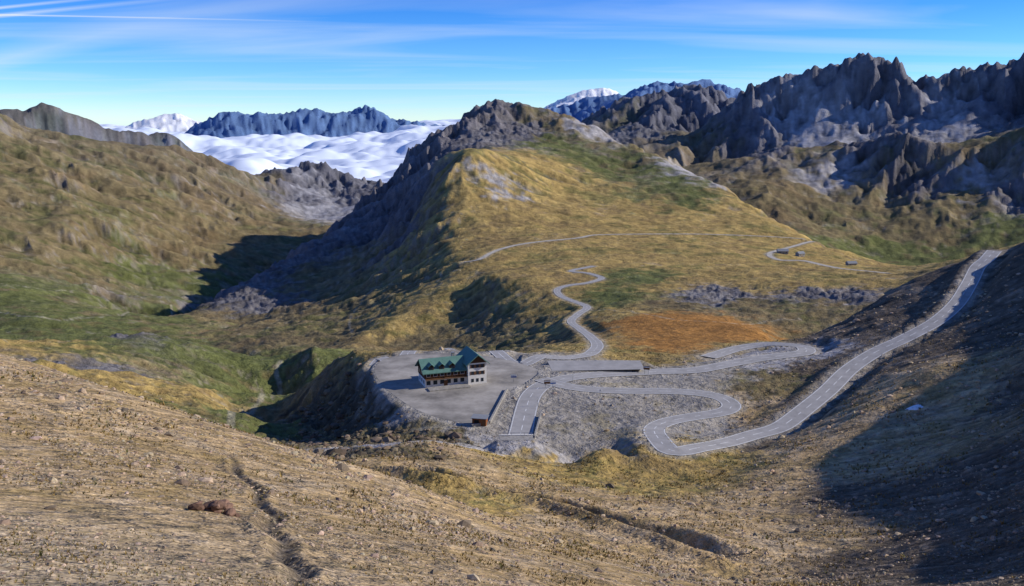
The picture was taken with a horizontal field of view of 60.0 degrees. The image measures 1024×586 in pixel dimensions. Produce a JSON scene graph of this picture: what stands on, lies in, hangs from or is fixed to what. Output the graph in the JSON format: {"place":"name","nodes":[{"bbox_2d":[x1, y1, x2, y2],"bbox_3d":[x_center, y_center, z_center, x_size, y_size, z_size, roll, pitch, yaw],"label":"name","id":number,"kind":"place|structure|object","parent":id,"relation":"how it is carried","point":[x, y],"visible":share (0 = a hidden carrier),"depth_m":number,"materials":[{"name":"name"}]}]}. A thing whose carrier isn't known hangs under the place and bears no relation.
{"place":"outdoors","nodes":[
{"label":"outdoors","id":0,"kind":"place"},
{"bbox_2d":[99,119,460,182],"bbox_3d":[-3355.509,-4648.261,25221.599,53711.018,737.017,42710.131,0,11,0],"label":"cloud","id":1,"kind":"structure","parent":0,"point":[375,156],"depth_m":12216.94,"materials":[{"name":"white"}]},
{"bbox_2d":[369,266,604,365],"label":"valley road","id":2,"kind":"structure","parent":0,"point":[596,346],"depth_m":443.78,"materials":[{"name":"grey asphalt"}]},
{"bbox_2d":[0,53,1023,585],"bbox_3d":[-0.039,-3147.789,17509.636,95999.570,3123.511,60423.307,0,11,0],"label":"mountain terrain","id":3,"kind":"structure","parent":0,"point":[156,265],"depth_m":761.76,"materials":[{"name":"brown plant"}]},
{"bbox_2d":[188,499,239,516],"bbox_3d":[-9.177,6.606,27.204,1.134,0.839,1.294,8,13,34],"label":"rusty boulder heap","id":4,"kind":"object","parent":3,"relation":"on","point":[220,506],"visible":0.93,"depth_m":27.21,"materials":[{"name":"stone"}]},
{"bbox_2d":[374,353,538,423],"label":"car park","id":5,"kind":"structure","parent":3,"relation":"on","point":[398,376],"depth_m":326.02,"materials":[{"name":"grey asphalt"}]},
{"bbox_2d":[419,374,466,387],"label":"ground floor wall","id":6,"kind":"structure","parent":5,"relation":"on","point":[424,384],"depth_m":329.61,"materials":[{"name":"white paint"}]},
{"bbox_2d":[418,365,466,378],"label":"upper-storey wall","id":7,"kind":"structure","parent":6,"relation":"on","point":[438,374],"depth_m":329.10,"materials":[{"name":"brown wood"}]},
{"bbox_2d":[418,355,467,374],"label":"roof front","id":8,"kind":"structure","parent":7,"relation":"on","point":[456,360],"depth_m":329.31,"materials":[{"name":"teal metal"}]},
{"bbox_2d":[425,375,467,380],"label":"balcony","id":9,"kind":"structure","parent":7,"relation":"attached to","point":[446,377],"depth_m":328.18,"materials":[{"name":"brown wood"}]},
{"bbox_2d":[427,383,470,391],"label":"terrace","id":10,"kind":"structure","parent":5,"relation":"on","point":[447,387],"depth_m":325.65,"materials":[{"name":"concrete"}]},
{"bbox_2d":[467,362,486,384],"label":"wing wall","id":11,"kind":"structure","parent":5,"relation":"on","point":[474,377],"depth_m":330.69,"materials":[{"name":"white paint"}]},
{"bbox_2d":[456,346,489,366],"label":"wing roof","id":12,"kind":"structure","parent":11,"relation":"on","point":[469,354],"depth_m":332.73,"materials":[{"name":"teal metal"}]},
{"bbox_2d":[470,356,485,363],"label":"wing gable","id":13,"kind":"structure","parent":11,"relation":"on","point":[477,359],"depth_m":329.73,"materials":[{"name":"brown wood"}]},
{"bbox_2d":[471,414,488,425],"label":"wooden kiosk","id":14,"kind":"object","parent":5,"relation":"on","point":[482,419],"visible":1,"depth_m":286.16,"materials":[{"name":"orange wood"}]},
{"bbox_2d":[489,389,507,423],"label":"stone wall","id":15,"kind":"structure","parent":3,"relation":"on","point":[498,407],"depth_m":303.74,"materials":[{"name":"grey stone"}]},
{"bbox_2d":[489,388,507,421],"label":"coping","id":16,"kind":"object","parent":15,"relation":"on","point":[490,419],"visible":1,"depth_m":303.83,"materials":[{"name":"concrete"}]},
{"bbox_2d":[0,263,1023,585],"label":"scattered stones","id":17,"kind":"object","parent":3,"relation":"on","point":[342,467],"visible":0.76,"depth_m":68.53,"materials":[{"name":"grey stone"}]},
{"bbox_2d":[0,290,1023,585],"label":"grass tufts","id":18,"kind":"object","parent":3,"relation":"on","point":[352,490],"visible":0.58,"depth_m":75.61,"materials":[{"name":"plant"}]},
{"bbox_2d":[499,432,532,440],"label":"tunnel portal","id":19,"kind":"object","parent":3,"relation":"on","point":[513,437],"visible":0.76,"depth_m":263.15,"materials":[{"name":"concrete"}]},
{"bbox_2d":[544,380,550,387],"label":"traffic sign","id":20,"kind":"object","parent":3,"relation":"on","point":[547,382],"visible":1,"depth_m":325.41,"materials":[{"name":"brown metal"}]},
{"bbox_2d":[548,361,642,370],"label":"lay by","id":21,"kind":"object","parent":3,"relation":"on","point":[587,365],"visible":0.83,"depth_m":356.55,"materials":[{"name":"asphalt"}]},
{"bbox_2d":[776,249,788,253],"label":"stone farmhouse","id":22,"kind":"object","parent":3,"relation":"on","point":[782,251],"visible":0.9,"depth_m":1218.42,"materials":[{"name":"grey stone"}]},
{"bbox_2d":[795,251,804,256],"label":"stone farmhouse","id":23,"kind":"object","parent":3,"relation":"on","point":[800,254],"visible":1,"depth_m":1194.44,"materials":[{"name":"grey stone"}]},
{"bbox_2d":[845,261,856,264],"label":"stone farmhouse","id":24,"kind":"object","parent":3,"relation":"on","point":[850,262],"visible":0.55,"depth_m":1134.59,"materials":[{"name":"grey stone"}]},
{"bbox_2d":[905,404,922,409],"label":"snow patch","id":25,"kind":"object","parent":3,"relation":"on","point":[918,406],"visible":1,"depth_m":238.85,"materials":[{"name":"white snow"}]},
{"bbox_2d":[0,0,1023,125],"label":"sky","id":26,"kind":"structure","parent":0,"point":[116,62],"materials":[{"name":"blue"}]},
{"bbox_2d":[465,234,802,261],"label":"road","id":27,"kind":"structure","parent":0,"point":[486,255],"depth_m":1268.62,"materials":[{"name":"grey asphalt"}]},
{"bbox_2d":[508,342,815,433],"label":"tunnel road","id":28,"kind":"structure","parent":0,"point":[524,415],"depth_m":350.53,"materials":[{"name":"grey asphalt"}]},
{"bbox_2d":[534,250,1001,455],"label":"mountain road","id":29,"kind":"structure","parent":0,"point":[833,384],"depth_m":313.25,"materials":[{"name":"grey asphalt"}]},
{"bbox_2d":[767,241,885,272],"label":"side road","id":30,"kind":"structure","parent":0,"point":[769,254],"depth_m":1136.08,"materials":[{"name":"grey asphalt"}]},
{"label":"stone wall","id":31,"kind":"object","parent":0,"visible":0},
{"bbox_2d":[534,413,541,435],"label":"coping","id":32,"kind":"object","parent":31,"relation":"on","point":[537,424],"visible":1,"depth_m":285.27,"materials":[{"name":"concrete"}]}
]}

